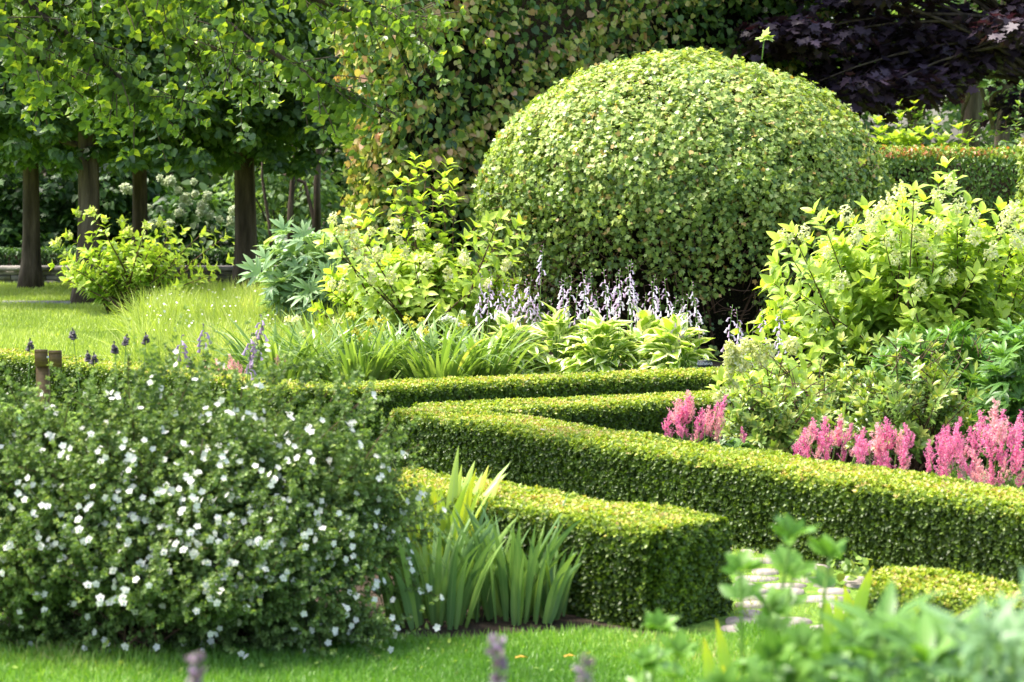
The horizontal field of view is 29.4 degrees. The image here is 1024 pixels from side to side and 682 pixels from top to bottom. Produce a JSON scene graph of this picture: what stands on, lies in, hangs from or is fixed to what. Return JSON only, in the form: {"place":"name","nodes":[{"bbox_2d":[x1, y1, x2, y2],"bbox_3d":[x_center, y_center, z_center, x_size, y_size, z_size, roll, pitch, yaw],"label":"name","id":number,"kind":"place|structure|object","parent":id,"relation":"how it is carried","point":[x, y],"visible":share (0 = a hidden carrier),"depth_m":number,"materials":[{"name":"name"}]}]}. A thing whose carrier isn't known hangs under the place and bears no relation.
{"place":"outdoors","nodes":[
{"label":"outdoors","id":0,"kind":"place"},
{"bbox_2d":[1,182,1010,681],"bbox_3d":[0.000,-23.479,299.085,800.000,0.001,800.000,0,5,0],"label":"ground","id":1,"kind":"structure","parent":0,"point":[697,628],"depth_m":7.74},
{"bbox_2d":[1,301,69,304],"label":"kerb","id":2,"kind":"structure","parent":1,"relation":"on","point":[67,302],"depth_m":25.57,"materials":[{"name":"stone"}]},
{"bbox_2d":[0,160,76,251],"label":"dark shrub","id":3,"kind":"object","parent":1,"relation":"on","point":[11,205],"visible":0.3,"depth_m":33.09,"materials":[{"name":"green plant"}]},
{"bbox_2d":[34,349,61,405],"bbox_3d":[-2.524,0.425,10.661,0.144,0.763,0.064,0,5,0],"label":"wooden stake","id":4,"kind":"object","parent":1,"relation":"on","point":[41,363],"visible":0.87,"depth_m":10.61,"materials":[{"name":"wood"}]},
{"bbox_2d":[0,1,150,288],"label":"linden tree","id":5,"kind":"object","parent":1,"relation":"on","point":[30,273],"visible":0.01,"depth_m":28.85,"materials":[{"name":"brown plant"}]},
{"bbox_2d":[17,164,177,247],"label":"dark shrub","id":6,"kind":"object","parent":1,"relation":"on","point":[115,203],"visible":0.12,"depth_m":33.37,"materials":[{"name":"green plant"}]},
{"bbox_2d":[0,280,270,360],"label":"lawn grass","id":7,"kind":"structure","parent":1,"relation":"on","point":[41,325],"depth_m":22.28,"materials":[{"name":"green plant"}]},
{"bbox_2d":[0,265,279,283],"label":"stone wall","id":8,"kind":"structure","parent":1,"relation":"on","point":[9,273],"depth_m":30.49,"materials":[{"name":"grey stone"}]},
{"bbox_2d":[48,205,234,315],"bbox_3d":[-4.465,-0.966,23.628,2.346,1.386,1.376,0,5,0],"label":"hydrangea","id":9,"kind":"object","parent":1,"relation":"on","point":[98,287],"visible":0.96,"depth_m":23.48,"materials":[{"name":"green plant"}]},
{"bbox_2d":[1,8,290,262],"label":"linden tree","id":10,"kind":"object","parent":1,"relation":"on","point":[139,200],"visible":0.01,"depth_m":29.42,"materials":[{"name":"brown plant"}]},
{"bbox_2d":[0,0,293,303],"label":"linden tree","id":11,"kind":"object","parent":1,"relation":"on","point":[15,143],"visible":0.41,"depth_m":24.85,"materials":[{"name":"green plant"}]},
{"bbox_2d":[0,244,310,265],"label":"clipped hedge","id":12,"kind":"object","parent":1,"relation":"on","point":[9,255],"visible":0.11,"depth_m":31.18,"materials":[{"name":"green plant"}]},
{"bbox_2d":[15,115,355,221],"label":"woodland","id":13,"kind":"object","parent":1,"relation":"on","point":[332,155],"depth_m":64.86,"materials":[{"name":"green plant"}]},
{"bbox_2d":[185,651,206,681],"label":"salvia","id":14,"kind":"object","parent":1,"relation":"on","point":[196,670],"visible":1,"depth_m":2.75,"materials":[{"name":"purple plant"}]},
{"bbox_2d":[119,174,275,252],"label":"white hydrangea","id":15,"kind":"object","parent":1,"relation":"on","point":[185,210],"visible":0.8,"depth_m":31.94,"materials":[{"name":"green plant"}]},
{"bbox_2d":[98,0,375,288],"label":"linden tree","id":16,"kind":"object","parent":1,"relation":"on","point":[282,124],"visible":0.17,"depth_m":26.44,"materials":[{"name":"green plant"}]},
{"bbox_2d":[0,0,490,172],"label":"overhanging tree","id":17,"kind":"object","parent":1,"relation":"on","point":[34,65],"visible":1,"depth_m":10.39,"materials":[{"name":"green plant"}]},
{"bbox_2d":[83,273,409,369],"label":"meadow grass","id":18,"kind":"structure","parent":1,"relation":"on","point":[143,315],"depth_m":18.65,"materials":[{"name":"green plant"}]},
{"bbox_2d":[147,284,332,330],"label":"meadow flowers","id":19,"kind":"object","parent":18,"relation":"on","point":[164,311],"visible":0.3,"depth_m":18.85,"materials":[{"name":"white plant"}]},
{"bbox_2d":[232,236,277,264],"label":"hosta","id":20,"kind":"object","parent":1,"relation":"on","point":[267,241],"visible":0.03,"depth_m":31.55,"materials":[{"name":"green plant"}]},
{"bbox_2d":[212,140,351,247],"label":"woodland shrub","id":21,"kind":"object","parent":1,"relation":"on","point":[276,198],"visible":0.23,"depth_m":37.72,"materials":[{"name":"green plant"}]},
{"bbox_2d":[261,145,321,245],"bbox_3d":[-3.643,-4.713,33.251,3.094,7.224,2.398,0,5,0],"label":"dark tree","id":22,"kind":"object","parent":1,"relation":"on","point":[315,213],"visible":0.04,"depth_m":32.50,"materials":[{"name":"brown plant"}]},
{"bbox_2d":[268,218,334,245],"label":"dark shrub","id":23,"kind":"object","parent":1,"relation":"on","point":[304,221],"visible":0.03,"depth_m":33.18,"materials":[{"name":"green plant"}]},
{"bbox_2d":[0,574,662,654],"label":"flower bed","id":24,"kind":"object","parent":1,"relation":"on","point":[481,626],"visible":0.06,"depth_m":7.40,"materials":[{"name":"soil"}]},
{"bbox_2d":[16,327,193,422],"bbox_3d":[-2.001,0.454,8.796,1.094,1.070,0.702,5,7,45],"label":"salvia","id":25,"kind":"object","parent":24,"relation":"on","point":[87,358],"visible":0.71,"depth_m":8.52,"materials":[{"name":"plant"}]},
{"bbox_2d":[175,314,268,432],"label":"hosta","id":26,"kind":"object","parent":24,"relation":"on","point":[250,365],"visible":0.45,"depth_m":9.21,"materials":[{"name":"purple plant"}]},
{"bbox_2d":[0,305,453,660],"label":"flowering bush","id":27,"kind":"object","parent":24,"relation":"on","point":[182,528],"visible":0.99,"depth_m":6.92,"materials":[{"name":"green plant"}]},
{"bbox_2d":[372,501,517,629],"bbox_3d":[-0.290,0.851,7.466,0.686,0.440,0.650,0,5,0],"label":"iris","id":28,"kind":"object","parent":24,"relation":"on","point":[456,587],"visible":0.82,"depth_m":7.33,"materials":[{"name":"green plant"}]},
{"bbox_2d":[383,445,509,562],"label":"yellowing plant","id":29,"kind":"object","parent":24,"relation":"on","point":[456,488],"visible":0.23,"depth_m":7.86,"materials":[{"name":"green plant"}]},
{"bbox_2d":[427,506,531,569],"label":"iris","id":30,"kind":"object","parent":24,"relation":"on","point":[505,551],"visible":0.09,"depth_m":7.73,"materials":[{"name":"green plant"}]},
{"bbox_2d":[422,494,597,625],"bbox_3d":[0.017,0.839,7.501,0.750,0.457,0.691,0,5,0],"label":"iris","id":31,"kind":"object","parent":24,"relation":"on","point":[515,593],"visible":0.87,"depth_m":7.39,"materials":[{"name":"green plant"}]},
{"bbox_2d":[349,466,733,630],"bbox_3d":[0.041,0.831,8.101,0.572,0.431,1.906,-5,7,-45],"label":"box hedge","id":32,"kind":"object","parent":24,"relation":"on","point":[638,559],"visible":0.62,"depth_m":7.49,"materials":[{"name":"green plant"}]},
{"bbox_2d":[506,516,586,619],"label":"iris","id":33,"kind":"object","parent":24,"relation":"on","point":[546,586],"visible":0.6,"depth_m":7.45,"materials":[{"name":"green plant"}]},
{"bbox_2d":[0,347,856,441],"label":"box hedge","id":34,"kind":"object","parent":1,"relation":"on","point":[405,392],"visible":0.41,"depth_m":13.17,"materials":[{"name":"green plant"}]},
{"bbox_2d":[0,618,911,681],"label":"lawn grass","id":35,"kind":"structure","parent":1,"relation":"on","point":[544,652],"depth_m":6.76,"materials":[{"name":"green plant"}]},
{"bbox_2d":[484,634,508,681],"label":"salvia","id":36,"kind":"object","parent":1,"relation":"on","point":[495,650],"visible":1,"depth_m":2.95,"materials":[{"name":"purple plant"}]},
{"bbox_2d":[0,1,1023,227],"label":"woodland","id":37,"kind":"object","parent":1,"relation":"on","point":[203,184],"visible":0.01,"depth_m":47.90,"materials":[{"name":"green plant"}]},
{"bbox_2d":[572,651,594,681],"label":"salvia","id":38,"kind":"object","parent":1,"relation":"on","point":[581,670],"visible":1,"depth_m":2.85,"materials":[{"name":"plant"}]},
{"bbox_2d":[327,0,857,316],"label":"tall hedge","id":39,"kind":"object","parent":1,"relation":"on","point":[478,100],"visible":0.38,"depth_m":23.52,"materials":[{"name":"green plant"}]},
{"bbox_2d":[626,608,699,681],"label":"peony","id":40,"kind":"object","parent":1,"relation":"on","point":[678,645],"visible":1,"depth_m":3.69,"materials":[{"name":"green plant"}]},
{"bbox_2d":[386,388,1023,583],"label":"box hedge","id":41,"kind":"object","parent":1,"relation":"on","point":[599,446],"visible":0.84,"depth_m":9.10,"materials":[{"name":"green plant"}]},
{"bbox_2d":[703,619,737,678],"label":"yellowing plant","id":42,"kind":"object","parent":1,"relation":"on","point":[724,657],"visible":0.63,"depth_m":4.61,"materials":[{"name":"green plant"}]},
{"bbox_2d":[475,327,1023,424],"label":"flower bed","id":43,"kind":"object","parent":1,"relation":"on","point":[717,363],"depth_m":18.26,"materials":[{"name":"green plant"}]},
{"bbox_2d":[205,354,285,375],"bbox_3d":[-1.959,0.320,13.754,0.760,0.498,0.404,0,5,0],"label":"astilbe","id":44,"kind":"object","parent":43,"relation":"on","point":[241,371],"visible":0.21,"depth_m":13.69,"materials":[{"name":"pink plant"}]},
{"bbox_2d":[180,315,362,380],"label":"daylily","id":45,"kind":"object","parent":43,"relation":"on","point":[241,347],"visible":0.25,"depth_m":13.92,"materials":[{"name":"green plant"}]},
{"bbox_2d":[235,214,376,330],"bbox_3d":[-1.887,-0.567,19.163,1.504,1.369,1.535,0,5,0],"label":"peony","id":46,"kind":"object","parent":43,"relation":"on","point":[293,283],"visible":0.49,"depth_m":18.95,"materials":[{"name":"green plant"}]},
{"bbox_2d":[226,307,407,381],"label":"daylily","id":47,"kind":"object","parent":43,"relation":"on","point":[302,331],"visible":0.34,"depth_m":14.27,"materials":[{"name":"green plant"}]},
{"bbox_2d":[267,311,450,383],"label":"daylily","id":48,"kind":"object","parent":43,"relation":"on","point":[352,359],"visible":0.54,"depth_m":13.74,"materials":[{"name":"green plant"}]},
{"bbox_2d":[318,305,485,378],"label":"daylily","id":49,"kind":"object","parent":43,"relation":"on","point":[374,323],"visible":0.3,"depth_m":14.14,"materials":[{"name":"green plant"}]},
{"bbox_2d":[307,152,530,358],"bbox_3d":[-0.848,-0.720,17.418,2.028,1.950,1.860,0,5,0],"label":"hydrangea","id":50,"kind":"object","parent":43,"relation":"on","point":[414,291],"visible":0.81,"depth_m":17.29,"materials":[{"name":"green plant"}]},
{"bbox_2d":[356,309,530,378],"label":"daylily","id":51,"kind":"object","parent":43,"relation":"on","point":[445,367],"visible":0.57,"depth_m":13.78,"materials":[{"name":"green plant"}]},
{"bbox_2d":[440,310,465,340],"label":"wildflower","id":52,"kind":"object","parent":43,"relation":"on","point":[454,318],"visible":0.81,"depth_m":14.83,"materials":[{"name":"white plant"}]},
{"bbox_2d":[390,311,572,376],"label":"daylily","id":53,"kind":"object","parent":43,"relation":"on","point":[506,366],"visible":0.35,"depth_m":14.05,"materials":[{"name":"green plant"}]},
{"bbox_2d":[469,270,559,374],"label":"hosta","id":54,"kind":"object","parent":43,"relation":"on","point":[502,318],"visible":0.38,"depth_m":14.60,"materials":[{"name":"green plant"}]},
{"bbox_2d":[512,244,595,374],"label":"hosta","id":55,"kind":"object","parent":43,"relation":"on","point":[555,325],"visible":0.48,"depth_m":14.75,"materials":[{"name":"green plant"}]},
{"bbox_2d":[546,265,650,373],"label":"hosta","id":56,"kind":"object","parent":43,"relation":"on","point":[600,332],"visible":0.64,"depth_m":14.47,"materials":[{"name":"green plant"}]},
{"bbox_2d":[586,259,679,370],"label":"hosta","id":57,"kind":"object","parent":43,"relation":"on","point":[647,321],"visible":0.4,"depth_m":14.69,"materials":[{"name":"green plant"}]},
{"bbox_2d":[629,282,719,370],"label":"hosta","id":58,"kind":"object","parent":43,"relation":"on","point":[673,337],"visible":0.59,"depth_m":14.29,"materials":[{"name":"green plant"}]},
{"bbox_2d":[469,27,896,357],"bbox_3d":[1.694,-1.489,19.448,4.257,3.232,4.209,0,5,0],"label":"dome shrub","id":59,"kind":"object","parent":43,"relation":"on","point":[681,170],"visible":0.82,"depth_m":17.95,"materials":[{"name":"green plant"}]},
{"bbox_2d":[697,355,711,367],"bbox_3d":[1.389,0.310,14.077,0.123,0.419,0.015,0,5,0],"label":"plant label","id":60,"kind":"object","parent":43,"relation":"on","point":[704,363],"visible":0.52,"depth_m":14.06,"materials":[{"name":"metal"}]},
{"bbox_2d":[720,305,786,386],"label":"hosta","id":61,"kind":"object","parent":43,"relation":"on","point":[742,334],"visible":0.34,"depth_m":13.23,"materials":[{"name":"purple plant"}]},
{"bbox_2d":[730,156,1023,396],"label":"hydrangea","id":62,"kind":"object","parent":43,"relation":"on","point":[863,301],"visible":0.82,"depth_m":13.52,"materials":[{"name":"green plant"}]},
{"bbox_2d":[1009,137,1023,320],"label":"clipped shrub","id":63,"kind":"object","parent":43,"relation":"on","point":[1019,152],"visible":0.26,"depth_m":19.85,"materials":[{"name":"green plant"}]},
{"bbox_2d":[706,326,835,404],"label":"hydrangea","id":64,"kind":"object","parent":1,"relation":"on","point":[736,361],"visible":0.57,"depth_m":11.56,"materials":[{"name":"green plant"}]},
{"bbox_2d":[695,619,866,681],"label":"leafy plant","id":65,"kind":"object","parent":1,"relation":"on","point":[804,641],"visible":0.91,"depth_m":3.09,"materials":[{"name":"green plant"}]},
{"bbox_2d":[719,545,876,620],"bbox_3d":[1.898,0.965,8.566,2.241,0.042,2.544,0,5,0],"label":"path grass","id":66,"kind":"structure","parent":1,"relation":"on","point":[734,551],"depth_m":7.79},
{"bbox_2d":[816,551,872,581],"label":"weed","id":67,"kind":"object","parent":1,"relation":"on","point":[847,566],"visible":0.79,"depth_m":8.13,"materials":[{"name":"green plant"}]},
{"bbox_2d":[720,0,1023,135],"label":"purple maple","id":68,"kind":"object","parent":1,"relation":"on","point":[920,56],"visible":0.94,"depth_m":25.57,"materials":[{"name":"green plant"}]},
{"bbox_2d":[810,579,946,681],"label":"lance leaf plant","id":69,"kind":"object","parent":1,"relation":"on","point":[873,642],"visible":0.67,"depth_m":2.96,"materials":[{"name":"green plant"}]},
{"bbox_2d":[869,115,889,147],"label":"hydrangea","id":70,"kind":"object","parent":1,"relation":"on","point":[879,130],"visible":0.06,"depth_m":23.41,"materials":[{"name":"green plant"}]},
{"bbox_2d":[822,566,962,676],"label":"yellowing plant","id":71,"kind":"object","parent":1,"relation":"on","point":[860,600],"visible":0.27,"depth_m":5.64,"materials":[{"name":"green plant"}]},
{"bbox_2d":[852,416,936,474],"bbox_3d":[1.836,0.652,9.510,0.618,0.593,0.416,0,5,0],"label":"astilbe","id":72,"kind":"object","parent":1,"relation":"on","point":[877,440],"visible":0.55,"depth_m":9.42,"materials":[{"name":"pink plant"}]},
{"bbox_2d":[802,450,988,478],"bbox_3d":[4.750,0.897,9.509,8.500,0.001,6.000,0,5,0],"label":"flower bed","id":73,"kind":"object","parent":1,"relation":"on","point":[947,462],"depth_m":11.51,"materials":[{"name":"green plant"}]},
{"bbox_2d":[640,390,756,449],"bbox_3d":[0.975,0.568,10.480,0.675,0.624,0.370,0,5,0],"label":"astilbe","id":74,"kind":"object","parent":73,"relation":"on","point":[743,443],"visible":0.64,"depth_m":10.44,"materials":[{"name":"pink plant"}]},
{"bbox_2d":[710,353,845,457],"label":"azalea","id":75,"kind":"object","parent":73,"relation":"on","point":[785,431],"visible":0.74,"depth_m":10.81,"materials":[{"name":"green plant"}]},
{"bbox_2d":[791,413,871,463],"bbox_3d":[1.572,0.634,9.911,0.716,0.570,0.441,0,5,0],"label":"astilbe","id":76,"kind":"object","parent":73,"relation":"on","point":[837,434],"visible":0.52,"depth_m":9.78,"materials":[{"name":"pink plant"}]},
{"bbox_2d":[795,331,876,463],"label":"azalea","id":77,"kind":"object","parent":73,"relation":"on","point":[838,403],"visible":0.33,"depth_m":11.37,"materials":[{"name":"green plant"}]},
{"bbox_2d":[825,328,994,474],"bbox_3d":[2.196,0.362,10.531,0.889,0.920,0.894,-4,6,-39],"label":"azalea","id":78,"kind":"object","parent":73,"relation":"on","point":[935,414],"visible":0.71,"depth_m":10.44,"materials":[{"name":"green plant"}]},
{"bbox_2d":[923,396,1023,488],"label":"astilbe","id":79,"kind":"object","parent":73,"relation":"on","point":[999,432],"visible":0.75,"depth_m":8.97,"materials":[{"name":"pink plant"}]},
{"bbox_2d":[945,317,1023,483],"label":"peony","id":80,"kind":"object","parent":73,"relation":"on","point":[1006,374],"visible":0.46,"depth_m":10.24,"materials":[{"name":"green plant"}]},
{"bbox_2d":[879,112,920,162],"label":"hydrangea","id":81,"kind":"object","parent":1,"relation":"on","point":[898,136],"visible":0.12,"depth_m":23.61,"materials":[{"name":"green plant"}]},
{"bbox_2d":[902,126,924,164],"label":"hydrangea","id":82,"kind":"object","parent":1,"relation":"on","point":[912,141],"visible":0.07,"depth_m":23.74,"materials":[{"name":"green plant"}]},
{"bbox_2d":[849,1,985,146],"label":"woodland tree","id":83,"kind":"object","parent":1,"relation":"on","point":[944,109],"visible":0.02,"depth_m":41.70,"materials":[{"name":"green plant"}]},
{"bbox_2d":[819,609,1023,681],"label":"leafy plant","id":84,"kind":"object","parent":1,"relation":"on","point":[857,630],"visible":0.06,"depth_m":3.77,"materials":[{"name":"green plant"}]},
{"bbox_2d":[914,116,956,164],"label":"hydrangea","id":85,"kind":"object","parent":1,"relation":"on","point":[936,120],"visible":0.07,"depth_m":23.64,"materials":[{"name":"green plant"}]},
{"bbox_2d":[853,318,1023,435],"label":"peony","id":86,"kind":"object","parent":1,"relation":"on","point":[957,334],"visible":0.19,"depth_m":12.35,"materials":[{"name":"green plant"}]},
{"bbox_2d":[863,594,1021,681],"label":"lance leaf plant","id":87,"kind":"object","parent":1,"relation":"on","point":[928,635],"visible":0.75,"depth_m":2.75,"materials":[{"name":"green plant"}]},
{"bbox_2d":[865,564,1022,664],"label":"box hedge","id":88,"kind":"object","parent":1,"relation":"on","point":[963,591],"visible":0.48,"depth_m":7.07,"materials":[{"name":"green plant"}]},
{"bbox_2d":[873,142,1021,303],"bbox_3d":[5.657,-1.207,22.386,3.594,2.170,1.182,1,5,7],"label":"clipped hedge","id":89,"kind":"object","parent":1,"relation":"on","point":[988,183],"visible":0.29,"depth_m":21.96,"materials":[{"name":"green plant"}]},
{"bbox_2d":[939,122,974,163],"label":"hydrangea","id":90,"kind":"object","parent":1,"relation":"on","point":[958,126],"visible":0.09,"depth_m":23.74,"materials":[{"name":"green plant"}]},
{"bbox_2d":[892,0,1023,164],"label":"woodland tree","id":91,"kind":"object","parent":1,"relation":"on","point":[972,107],"visible":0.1,"depth_m":39.59,"materials":[{"name":"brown plant"}]},
{"bbox_2d":[913,564,1023,681],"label":"lance leaf plant","id":92,"kind":"object","parent":1,"relation":"on","point":[1004,625],"visible":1,"depth_m":2.46,"materials":[{"name":"green plant"}]},
{"bbox_2d":[914,0,1023,164],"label":"woodland tree","id":93,"kind":"object","parent":1,"relation":"on","point":[986,96],"visible":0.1,"depth_m":35.66,"materials":[{"name":"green plant"}]},
{"bbox_2d":[961,140,1014,164],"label":"woodland shrub","id":94,"kind":"object","parent":1,"relation":"on","point":[1009,144],"visible":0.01,"depth_m":30.89,"materials":[{"name":"green plant"}]},
{"bbox_2d":[961,79,1023,164],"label":"fruit shrub","id":95,"kind":"object","parent":1,"relation":"on","point":[995,118],"visible":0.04,"depth_m":24.36,"materials":[{"name":"green plant"}]},
{"bbox_2d":[43,6,1023,181],"label":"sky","id":96,"kind":"structure","parent":0,"point":[954,130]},
{"bbox_2d":[719,511,848,680],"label":"leafy plant","id":97,"kind":"object","parent":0,"point":[793,565],"visible":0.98,"depth_m":3.58,"materials":[{"name":"green plant"}]},
{"bbox_2d":[720,547,863,631],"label":"path","id":98,"kind":"structure","parent":0,"point":[832,591],"depth_m":8.00,"materials":[{"name":"stone"}]},
{"bbox_2d":[896,99,924,141],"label":"shrub","id":99,"kind":"object","parent":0,"point":[919,114],"visible":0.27,"depth_m":24.24,"materials":[{"name":"green plant"}]}
]}

